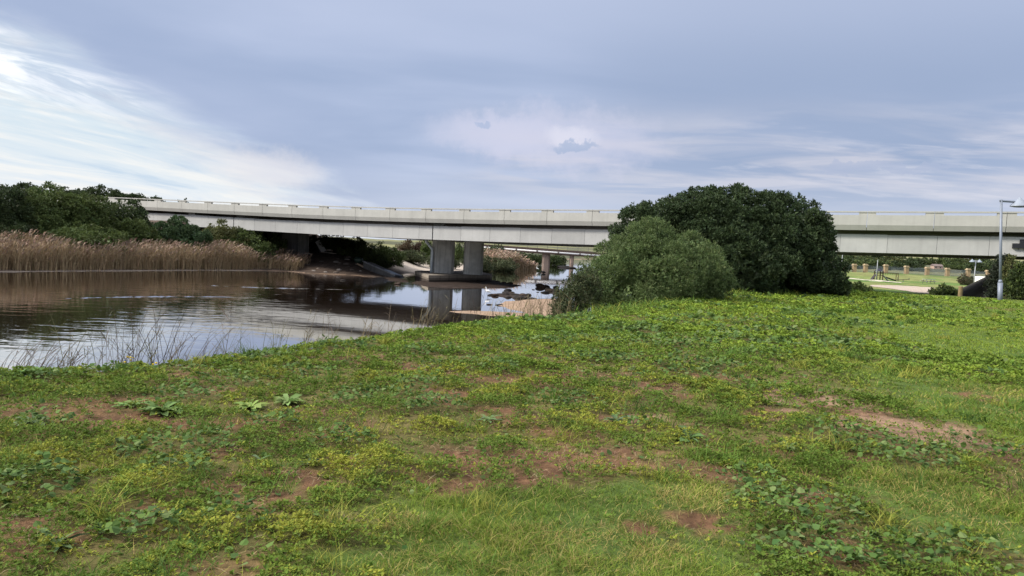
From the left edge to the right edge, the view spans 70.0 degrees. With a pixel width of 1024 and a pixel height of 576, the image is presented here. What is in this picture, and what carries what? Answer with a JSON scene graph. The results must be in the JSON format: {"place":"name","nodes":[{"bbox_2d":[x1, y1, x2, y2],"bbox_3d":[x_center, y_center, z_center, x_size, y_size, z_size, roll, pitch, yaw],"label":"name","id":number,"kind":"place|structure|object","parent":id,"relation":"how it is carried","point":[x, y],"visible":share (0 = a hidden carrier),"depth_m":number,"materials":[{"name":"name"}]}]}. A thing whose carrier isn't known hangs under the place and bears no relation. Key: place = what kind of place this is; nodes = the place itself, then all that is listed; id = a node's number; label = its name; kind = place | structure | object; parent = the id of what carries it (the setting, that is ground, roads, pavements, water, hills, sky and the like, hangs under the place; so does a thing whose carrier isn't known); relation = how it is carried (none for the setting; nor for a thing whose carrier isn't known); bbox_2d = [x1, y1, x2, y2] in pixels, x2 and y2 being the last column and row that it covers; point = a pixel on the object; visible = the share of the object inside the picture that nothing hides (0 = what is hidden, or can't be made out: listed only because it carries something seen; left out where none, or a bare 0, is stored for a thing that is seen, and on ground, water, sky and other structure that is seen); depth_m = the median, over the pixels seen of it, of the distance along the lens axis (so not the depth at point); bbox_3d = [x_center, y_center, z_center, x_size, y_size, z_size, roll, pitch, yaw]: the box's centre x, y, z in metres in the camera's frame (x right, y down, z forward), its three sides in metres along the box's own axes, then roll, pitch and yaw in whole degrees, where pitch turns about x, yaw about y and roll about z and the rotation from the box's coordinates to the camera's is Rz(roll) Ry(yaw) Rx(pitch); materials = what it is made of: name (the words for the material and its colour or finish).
{"place":"outdoors","nodes":[
{"label":"outdoors","id":0,"kind":"place"},
{"bbox_2d":[0,258,612,372],"bbox_3d":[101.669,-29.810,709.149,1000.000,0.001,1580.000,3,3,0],"label":"water","id":1,"kind":"structure","parent":0,"point":[32,301],"depth_m":42.30,"materials":[{"name":"black liquid"}]},
{"bbox_2d":[60,296,215,298],"bbox_3d":[-22.346,0.552,45.700,10.925,0.046,1.242,0,4,-43],"label":"water ripple","id":2,"kind":"object","parent":1,"relation":"on","point":[145,296],"visible":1,"depth_m":45.87,"materials":[{"name":"black"}]},
{"bbox_2d":[188,284,347,289],"bbox_3d":[-19.445,-0.053,59.324,13.044,0.046,1.818,2,3,-15],"label":"water ripple","id":3,"kind":"object","parent":1,"relation":"on","point":[261,287],"visible":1,"depth_m":58.66,"materials":[{"name":"black"}]},
{"bbox_2d":[0,220,1023,575],"bbox_3d":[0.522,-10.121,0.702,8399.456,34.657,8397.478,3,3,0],"label":"ground","id":4,"kind":"structure","parent":0,"point":[328,264],"depth_m":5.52,"materials":[{"name":"plant"}]},
{"bbox_2d":[0,183,45,237],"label":"dark tree","id":5,"kind":"object","parent":4,"relation":"on","point":[10,196],"visible":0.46,"depth_m":69.17,"materials":[{"name":"green plant"}]},
{"bbox_2d":[12,181,43,204],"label":"ridge tree","id":6,"kind":"object","parent":4,"relation":"on","point":[23,185],"visible":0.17,"depth_m":204.23,"materials":[{"name":"green plant"}]},
{"bbox_2d":[0,223,57,257],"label":"shrub","id":7,"kind":"object","parent":4,"relation":"on","point":[3,228],"visible":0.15,"depth_m":66.84,"materials":[{"name":"green plant"}]},
{"bbox_2d":[13,413,53,425],"bbox_3d":[-3.783,1.043,5.792,0.302,0.062,0.431,0,4,-38],"label":"weed rosette","id":8,"kind":"object","parent":4,"relation":"on","point":[35,420],"visible":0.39,"depth_m":5.81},
{"bbox_2d":[8,186,64,236],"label":"bright tree","id":9,"kind":"object","parent":4,"relation":"on","point":[40,210],"visible":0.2,"depth_m":71.19,"materials":[{"name":"green plant"}]},
{"bbox_2d":[1,328,73,375],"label":"dry reed clump","id":10,"kind":"object","parent":4,"relation":"on","point":[29,363],"visible":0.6,"depth_m":8.13,"materials":[{"name":"plant"}]},
{"bbox_2d":[29,528,89,552],"bbox_3d":[-2.237,1.226,3.579,0.255,0.063,0.201,3,3,0],"label":"weed rosette","id":11,"kind":"object","parent":4,"relation":"on","point":[45,532],"visible":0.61,"depth_m":3.59,"materials":[{"name":"plant"}]},
{"bbox_2d":[26,335,97,367],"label":"dry reed clump","id":12,"kind":"object","parent":4,"relation":"on","point":[64,355],"visible":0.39,"depth_m":8.46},
{"bbox_2d":[28,181,96,228],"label":"green tree","id":13,"kind":"object","parent":4,"relation":"on","point":[69,205],"visible":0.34,"depth_m":73.70,"materials":[{"name":"green plant"}]},
{"bbox_2d":[18,323,113,367],"bbox_3d":[-5.153,0.850,8.419,0.931,0.936,0.585,3,3,0],"label":"dry reed clump","id":14,"kind":"object","parent":4,"relation":"on","point":[57,358],"visible":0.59,"depth_m":8.30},
{"bbox_2d":[31,215,129,256],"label":"shrub","id":15,"kind":"object","parent":4,"relation":"on","point":[87,234],"visible":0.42,"depth_m":71.33,"materials":[{"name":"green plant"}]},
{"bbox_2d":[49,311,116,368],"bbox_3d":[-5.059,0.767,8.519,0.798,1.066,0.397,3,3,0],"label":"dry reed clump","id":16,"kind":"object","parent":4,"relation":"on","point":[77,346],"visible":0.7,"depth_m":8.58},
{"bbox_2d":[70,191,120,235],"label":"round tree","id":17,"kind":"object","parent":4,"relation":"on","point":[103,211],"visible":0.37,"depth_m":77.34,"materials":[{"name":"green plant"}]},
{"bbox_2d":[86,184,114,196],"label":"ridge tree","id":18,"kind":"object","parent":4,"relation":"on","point":[95,191],"visible":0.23,"depth_m":202.94,"materials":[{"name":"green plant"}]},
{"bbox_2d":[65,334,137,371],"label":"dry reed clump","id":19,"kind":"object","parent":4,"relation":"on","point":[93,355],"visible":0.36,"depth_m":8.68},
{"bbox_2d":[106,189,127,199],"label":"ridge tree","id":20,"kind":"object","parent":4,"relation":"on","point":[117,193],"visible":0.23,"depth_m":203.06,"materials":[{"name":"green plant"}]},
{"bbox_2d":[67,287,185,365],"bbox_3d":[-4.724,0.702,9.114,1.332,1.508,0.799,3,3,0],"label":"dry reed clump","id":21,"kind":"object","parent":4,"relation":"on","point":[117,350],"visible":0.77,"depth_m":9.08,"materials":[{"name":"plant"}]},
{"bbox_2d":[111,399,147,406],"bbox_3d":[-3.409,1.024,6.544,0.287,0.050,0.298,3,3,0],"label":"weed rosette","id":22,"kind":"object","parent":4,"relation":"on","point":[127,401],"visible":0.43,"depth_m":6.51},
{"bbox_2d":[107,198,153,239],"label":"dark oval tree","id":23,"kind":"object","parent":4,"relation":"on","point":[122,212],"visible":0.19,"depth_m":81.59,"materials":[{"name":"green plant"}]},
{"bbox_2d":[120,193,142,199],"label":"ridge tree","id":24,"kind":"object","parent":4,"relation":"on","point":[132,195],"visible":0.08,"depth_m":203.21,"materials":[{"name":"green plant"}]},
{"bbox_2d":[114,217,175,247],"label":"shrub","id":25,"kind":"object","parent":4,"relation":"on","point":[142,228],"visible":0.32,"depth_m":79.10,"materials":[{"name":"green plant"}]},
{"bbox_2d":[117,306,185,364],"bbox_3d":[-4.719,0.867,9.290,1.139,1.366,0.610,5,4,32],"label":"dry reed clump","id":26,"kind":"object","parent":4,"relation":"on","point":[130,360],"visible":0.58,"depth_m":9.25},
{"bbox_2d":[0,229,312,270],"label":"reed bed","id":27,"kind":"object","parent":4,"relation":"on","point":[144,256],"visible":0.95,"depth_m":73.41,"materials":[{"name":"plant"}]},
{"bbox_2d":[128,287,188,364],"bbox_3d":[-4.623,0.686,9.558,1.252,1.595,0.528,4,3,20],"label":"dry reed clump","id":28,"kind":"object","parent":4,"relation":"on","point":[156,333],"visible":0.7,"depth_m":9.56,"materials":[{"name":"plant"}]},
{"bbox_2d":[133,401,186,415],"bbox_3d":[-3.026,1.038,6.351,0.446,0.090,0.421,0,4,-44],"label":"weed rosette","id":29,"kind":"object","parent":4,"relation":"on","point":[153,408],"visible":0.94,"depth_m":6.32,"materials":[{"name":"plant"}]},
{"bbox_2d":[148,214,213,257],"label":"dense shrub","id":30,"kind":"object","parent":4,"relation":"on","point":[187,232],"visible":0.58,"depth_m":81.39,"materials":[{"name":"green plant"}]},
{"bbox_2d":[153,317,229,364],"bbox_3d":[-4.308,0.887,9.605,1.120,1.181,0.549,3,3,0],"label":"dry reed clump","id":31,"kind":"object","parent":4,"relation":"on","point":[181,343],"visible":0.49,"depth_m":9.62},
{"bbox_2d":[172,304,243,359],"bbox_3d":[-4.137,0.871,9.818,1.042,1.340,0.747,6,4,41],"label":"dry reed clump","id":32,"kind":"object","parent":4,"relation":"on","point":[206,342],"visible":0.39,"depth_m":9.70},
{"bbox_2d":[201,321,247,358],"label":"dry reed clump","id":33,"kind":"object","parent":4,"relation":"on","point":[220,344],"visible":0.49,"depth_m":9.89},
{"bbox_2d":[202,218,251,251],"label":"olive shrub","id":34,"kind":"object","parent":4,"relation":"on","point":[218,231],"visible":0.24,"depth_m":87.83,"materials":[{"name":"green plant"}]},
{"bbox_2d":[212,325,246,355],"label":"dry reed clump","id":35,"kind":"object","parent":4,"relation":"on","point":[230,346],"visible":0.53,"depth_m":10.26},
{"bbox_2d":[215,228,278,262],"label":"shrub","id":36,"kind":"object","parent":4,"relation":"on","point":[256,245],"visible":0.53,"depth_m":88.17,"materials":[{"name":"green plant"}]},
{"bbox_2d":[231,400,268,408],"bbox_3d":[-2.393,1.068,6.691,0.341,0.067,0.332,5,4,32],"label":"weed rosette","id":37,"kind":"object","parent":4,"relation":"on","point":[251,405],"visible":0.97,"depth_m":6.68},
{"bbox_2d":[235,322,285,352],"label":"dry reed clump","id":38,"kind":"object","parent":4,"relation":"on","point":[264,338],"visible":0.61,"depth_m":10.83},
{"bbox_2d":[268,232,287,255],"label":"shaded shrub","id":39,"kind":"object","parent":4,"relation":"on","point":[276,240],"visible":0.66,"depth_m":94.77,"materials":[{"name":"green plant"}]},
{"bbox_2d":[274,393,303,404],"bbox_3d":[-2.134,1.069,7.008,0.303,0.072,0.358,2,3,-23],"label":"weed rosette","id":40,"kind":"object","parent":4,"relation":"on","point":[286,399],"visible":1,"depth_m":7.03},
{"bbox_2d":[277,310,338,347],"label":"dry reed clump","id":41,"kind":"object","parent":4,"relation":"on","point":[308,333],"visible":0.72,"depth_m":11.55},
{"bbox_2d":[295,309,341,343],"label":"dry reed clump","id":42,"kind":"object","parent":4,"relation":"on","point":[325,327],"visible":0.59,"depth_m":11.81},
{"bbox_2d":[315,239,325,251],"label":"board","id":43,"kind":"object","parent":4,"relation":"on","point":[321,248],"visible":0.86,"depth_m":102.03,"materials":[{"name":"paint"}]},
{"bbox_2d":[309,234,374,252],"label":"shaded thicket","id":44,"kind":"object","parent":4,"relation":"on","point":[330,243],"visible":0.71,"depth_m":103.75,"materials":[{"name":"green plant"}]},
{"bbox_2d":[336,238,385,260],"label":"shaded bush","id":45,"kind":"object","parent":4,"relation":"on","point":[361,248],"visible":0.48,"depth_m":102.14,"materials":[{"name":"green plant"}]},
{"bbox_2d":[338,316,386,340],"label":"dry reed clump","id":46,"kind":"object","parent":4,"relation":"on","point":[370,326],"visible":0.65,"depth_m":12.91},
{"bbox_2d":[352,251,394,268],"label":"bush","id":47,"kind":"object","parent":4,"relation":"on","point":[377,260],"visible":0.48,"depth_m":97.24,"materials":[{"name":"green plant"}]},
{"bbox_2d":[362,261,403,276],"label":"concrete slab","id":48,"kind":"structure","parent":4,"relation":"on","point":[374,268],"depth_m":89.62,"materials":[{"name":"concrete"}]},
{"bbox_2d":[371,241,406,267],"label":"bank bush","id":49,"kind":"object","parent":4,"relation":"on","point":[396,255],"visible":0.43,"depth_m":107.11,"materials":[{"name":"green plant"}]},
{"bbox_2d":[351,301,427,339],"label":"dry reed clump","id":50,"kind":"object","parent":4,"relation":"on","point":[396,321],"visible":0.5,"depth_m":13.42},
{"bbox_2d":[395,239,413,250],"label":"brown shrub","id":51,"kind":"object","parent":4,"relation":"on","point":[406,245],"visible":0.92,"depth_m":149.62,"materials":[{"name":"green plant"}]},
{"bbox_2d":[410,240,421,250],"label":"brown shrub","id":52,"kind":"object","parent":4,"relation":"on","point":[417,246],"visible":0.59,"depth_m":149.35,"materials":[{"name":"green plant"}]},
{"bbox_2d":[403,249,430,265],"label":"bank scrub","id":53,"kind":"object","parent":4,"relation":"on","point":[413,257],"visible":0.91,"depth_m":116.95,"materials":[{"name":"green plant"}]},
{"bbox_2d":[404,299,446,329],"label":"dry reed clump","id":54,"kind":"object","parent":4,"relation":"on","point":[430,319],"visible":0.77,"depth_m":14.13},
{"bbox_2d":[420,240,431,257],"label":"green shrub","id":55,"kind":"object","parent":4,"relation":"on","point":[424,247],"visible":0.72,"depth_m":139.52,"materials":[{"name":"green plant"}]},
{"bbox_2d":[419,295,457,327],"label":"dry reed clump","id":56,"kind":"object","parent":4,"relation":"on","point":[438,316],"visible":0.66,"depth_m":14.57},
{"bbox_2d":[426,255,462,268],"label":"bank scrub","id":57,"kind":"object","parent":4,"relation":"on","point":[456,262],"visible":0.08,"depth_m":122.33,"materials":[{"name":"green plant"}]},
{"bbox_2d":[454,242,463,261],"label":"green shrub","id":58,"kind":"object","parent":4,"relation":"on","point":[459,251],"visible":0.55,"depth_m":144.60,"materials":[{"name":"green plant"}]},
{"bbox_2d":[462,289,495,319],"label":"dry reed clump","id":59,"kind":"object","parent":4,"relation":"on","point":[478,308],"visible":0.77,"depth_m":15.91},
{"bbox_2d":[476,414,501,422],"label":"weed rosette","id":60,"kind":"object","parent":4,"relation":"on","point":[485,417],"visible":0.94,"depth_m":6.70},
{"bbox_2d":[483,255,496,271],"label":"bank scrub","id":61,"kind":"object","parent":4,"relation":"on","point":[488,266],"visible":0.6,"depth_m":119.83,"materials":[{"name":"green plant"}]},
{"bbox_2d":[484,244,504,251],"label":"dark bush","id":62,"kind":"object","parent":4,"relation":"on","point":[498,247],"visible":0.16,"depth_m":167.32,"materials":[{"name":"green plant"}]},
{"bbox_2d":[490,257,519,271],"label":"bank scrub","id":63,"kind":"object","parent":4,"relation":"on","point":[504,265],"visible":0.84,"depth_m":126.89,"materials":[{"name":"green plant"}]},
{"bbox_2d":[484,299,528,320],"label":"dry reed clump","id":64,"kind":"object","parent":4,"relation":"on","point":[502,309],"visible":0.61,"depth_m":16.70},
{"bbox_2d":[484,248,538,269],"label":"tan reeds","id":65,"kind":"object","parent":4,"relation":"on","point":[526,263],"visible":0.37,"depth_m":138.68,"materials":[{"name":"plant"}]},
{"bbox_2d":[0,290,1023,575],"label":"creeping weeds","id":66,"kind":"object","parent":4,"relation":"on","point":[520,326],"visible":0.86,"depth_m":6.46,"materials":[{"name":"plant"}]},
{"bbox_2d":[0,291,1023,575],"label":"broadleaf weeds","id":67,"kind":"object","parent":4,"relation":"on","point":[610,355],"visible":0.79,"depth_m":5.99,"materials":[{"name":"plant"}]},
{"bbox_2d":[0,330,1023,575],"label":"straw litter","id":68,"kind":"object","parent":4,"relation":"on","point":[506,444],"visible":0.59,"depth_m":5.97,"materials":[{"name":"plant"}]},
{"bbox_2d":[496,294,535,316],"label":"dry reed clump","id":69,"kind":"object","parent":4,"relation":"on","point":[519,309],"visible":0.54,"depth_m":17.08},
{"bbox_2d":[519,252,535,261],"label":"bank bush","id":70,"kind":"object","parent":4,"relation":"on","point":[527,257],"visible":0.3,"depth_m":187.72,"materials":[{"name":"green plant"}]},
{"bbox_2d":[518,292,551,316],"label":"dry reed clump","id":71,"kind":"object","parent":4,"relation":"on","point":[540,307],"visible":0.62,"depth_m":17.62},
{"bbox_2d":[529,253,541,264],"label":"bank bush","id":72,"kind":"object","parent":4,"relation":"on","point":[537,259],"visible":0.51,"depth_m":188.67,"materials":[{"name":"green plant"}]},
{"bbox_2d":[57,197,1023,281],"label":"road bridge","id":73,"kind":"structure","parent":4,"relation":"on","point":[952,236],"depth_m":75.14,"materials":[{"name":"concrete"}]},
{"bbox_2d":[484,244,603,266],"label":"footbridge","id":74,"kind":"object","parent":4,"relation":"on","point":[546,253],"visible":0.54,"depth_m":177.75,"materials":[{"name":"paint"}]},
{"bbox_2d":[522,281,570,317],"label":"dry reed clump","id":75,"kind":"object","parent":4,"relation":"on","point":[547,304],"visible":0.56,"depth_m":18.27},
{"bbox_2d":[550,255,562,265],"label":"bank bush","id":76,"kind":"object","parent":4,"relation":"on","point":[554,260],"visible":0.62,"depth_m":198.95,"materials":[{"name":"green plant"}]},
{"bbox_2d":[548,265,603,316],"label":"dark bush","id":77,"kind":"object","parent":4,"relation":"on","point":[579,289],"visible":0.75,"depth_m":23.88,"materials":[{"name":"green plant"}]},
{"bbox_2d":[603,413,630,420],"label":"weed rosette","id":78,"kind":"object","parent":4,"relation":"on","point":[614,417],"visible":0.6,"depth_m":6.94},
{"bbox_2d":[573,216,740,311],"bbox_3d":[5.346,-0.693,27.442,6.781,4.137,4.530,1,4,-26],"label":"grey green bush","id":79,"kind":"object","parent":4,"relation":"on","point":[645,264],"visible":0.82,"depth_m":26.56,"materials":[{"name":"green plant"}]},
{"bbox_2d":[672,425,703,441],"bbox_3d":[1.520,1.256,6.269,0.288,0.084,0.358,5,4,30],"label":"weed rosette","id":80,"kind":"object","parent":4,"relation":"on","point":[690,434],"visible":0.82,"depth_m":6.30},
{"bbox_2d":[606,182,852,296],"bbox_3d":[11.024,-2.559,37.711,12.362,6.195,9.469,3,3,0],"label":"evergreen tree","id":81,"kind":"object","parent":4,"relation":"on","point":[764,239],"visible":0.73,"depth_m":35.46,"materials":[{"name":"green plant"}]},
{"bbox_2d":[773,440,804,450],"bbox_3d":[2.357,1.333,6.186,0.296,0.064,0.280,5,4,38],"label":"weed rosette","id":82,"kind":"object","parent":4,"relation":"on","point":[789,446],"visible":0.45,"depth_m":6.19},
{"bbox_2d":[832,255,861,267],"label":"hillside bush","id":83,"kind":"object","parent":4,"relation":"on","point":[849,259],"visible":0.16,"depth_m":209.14,"materials":[{"name":"green plant"}]},
{"bbox_2d":[851,280,874,291],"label":"weedy bush","id":84,"kind":"object","parent":4,"relation":"on","point":[860,285],"visible":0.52,"depth_m":41.59,"materials":[{"name":"green plant"}]},
{"bbox_2d":[864,257,894,269],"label":"hillside bush","id":85,"kind":"object","parent":4,"relation":"on","point":[879,261],"visible":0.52,"depth_m":214.07,"materials":[{"name":"green plant"}]},
{"bbox_2d":[871,269,898,280],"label":"climbing frame","id":86,"kind":"object","parent":4,"relation":"on","point":[880,275],"visible":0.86,"depth_m":136.61,"materials":[{"name":"paint"}]},
{"bbox_2d":[874,256,910,263],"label":"hillside bush","id":87,"kind":"object","parent":4,"relation":"on","point":[896,258],"visible":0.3,"depth_m":236.96,"materials":[{"name":"green plant"}]},
{"bbox_2d":[890,259,924,271],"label":"hillside bush","id":88,"kind":"object","parent":4,"relation":"on","point":[912,265],"visible":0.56,"depth_m":213.49,"materials":[{"name":"green plant"}]},
{"bbox_2d":[848,264,989,276],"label":"park fence","id":89,"kind":"object","parent":4,"relation":"on","point":[927,271],"visible":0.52,"depth_m":168.78,"materials":[{"name":"paint"}]},
{"bbox_2d":[910,258,927,267],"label":"hillside bush","id":90,"kind":"object","parent":4,"relation":"on","point":[921,262],"visible":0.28,"depth_m":236.55,"materials":[{"name":"green plant"}]},
{"bbox_2d":[907,257,940,264],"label":"hillside bush","id":91,"kind":"object","parent":4,"relation":"on","point":[931,261],"visible":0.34,"depth_m":269.11,"materials":[{"name":"green plant"}]},
{"bbox_2d":[930,264,942,268],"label":"house","id":92,"kind":"structure","parent":4,"relation":"on","point":[936,266],"depth_m":239.09,"materials":[{"name":"paint"}]},
{"bbox_2d":[927,282,957,295],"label":"dark bush","id":93,"kind":"object","parent":4,"relation":"on","point":[945,289],"visible":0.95,"depth_m":46.75,"materials":[{"name":"green plant"}]},
{"bbox_2d":[936,258,963,263],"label":"hillside bush","id":94,"kind":"object","parent":4,"relation":"on","point":[942,260],"visible":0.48,"depth_m":267.85,"materials":[{"name":"green plant"}]},
{"bbox_2d":[941,260,970,269],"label":"hillside bush","id":95,"kind":"object","parent":4,"relation":"on","point":[955,265],"visible":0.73,"depth_m":239.94,"materials":[{"name":"green plant"}]},
{"bbox_2d":[956,273,968,284],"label":"red shrub","id":96,"kind":"object","parent":4,"relation":"on","point":[959,281],"visible":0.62,"depth_m":127.86,"materials":[{"name":"green plant"}]},
{"bbox_2d":[953,258,978,264],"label":"hillside bush","id":97,"kind":"object","parent":4,"relation":"on","point":[967,260],"visible":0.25,"depth_m":266.70,"materials":[{"name":"green plant"}]},
{"bbox_2d":[961,275,975,284],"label":"red shrub","id":98,"kind":"object","parent":4,"relation":"on","point":[970,280],"visible":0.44,"depth_m":126.12,"materials":[{"name":"green plant"}]},
{"bbox_2d":[969,259,981,282],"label":"street lamp","id":99,"kind":"object","parent":4,"relation":"on","point":[978,261],"visible":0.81,"depth_m":83.77,"materials":[{"name":"metal"}]},
{"bbox_2d":[961,262,992,273],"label":"hillside bush","id":100,"kind":"object","parent":4,"relation":"on","point":[984,267],"visible":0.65,"depth_m":213.36,"materials":[{"name":"green plant"}]},
{"bbox_2d":[969,259,998,272],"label":"hillside bush","id":101,"kind":"object","parent":4,"relation":"on","point":[987,262],"visible":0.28,"depth_m":214.58,"materials":[{"name":"green plant"}]},
{"bbox_2d":[982,253,1021,298],"bbox_3d":[35.164,-0.617,52.051,2.742,3.789,2.166,4,3,14],"label":"dark tree","id":102,"kind":"object","parent":4,"relation":"on","point":[994,279],"visible":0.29,"depth_m":52.13,"materials":[{"name":"green plant"}]},
{"bbox_2d":[1002,254,1016,298],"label":"olive bush","id":103,"kind":"object","parent":4,"relation":"on","point":[1009,262],"visible":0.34,"depth_m":50.98,"materials":[{"name":"green plant"}]},
{"bbox_2d":[997,197,1023,299],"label":"street lamp","id":104,"kind":"object","parent":4,"relation":"on","point":[1018,202],"visible":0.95,"depth_m":42.34,"materials":[{"name":"metal"}]},
{"bbox_2d":[1002,262,1023,299],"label":"green bush","id":105,"kind":"object","parent":4,"relation":"on","point":[1016,285],"visible":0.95,"depth_m":46.92,"materials":[{"name":"green plant"}]},
{"bbox_2d":[0,0,1023,239],"label":"sky","id":106,"kind":"structure","parent":0,"point":[843,105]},
{"bbox_2d":[870,285,932,292],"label":"gravel path","id":107,"kind":"structure","parent":0,"point":[917,289],"depth_m":91.68,"materials":[{"name":"stone"}]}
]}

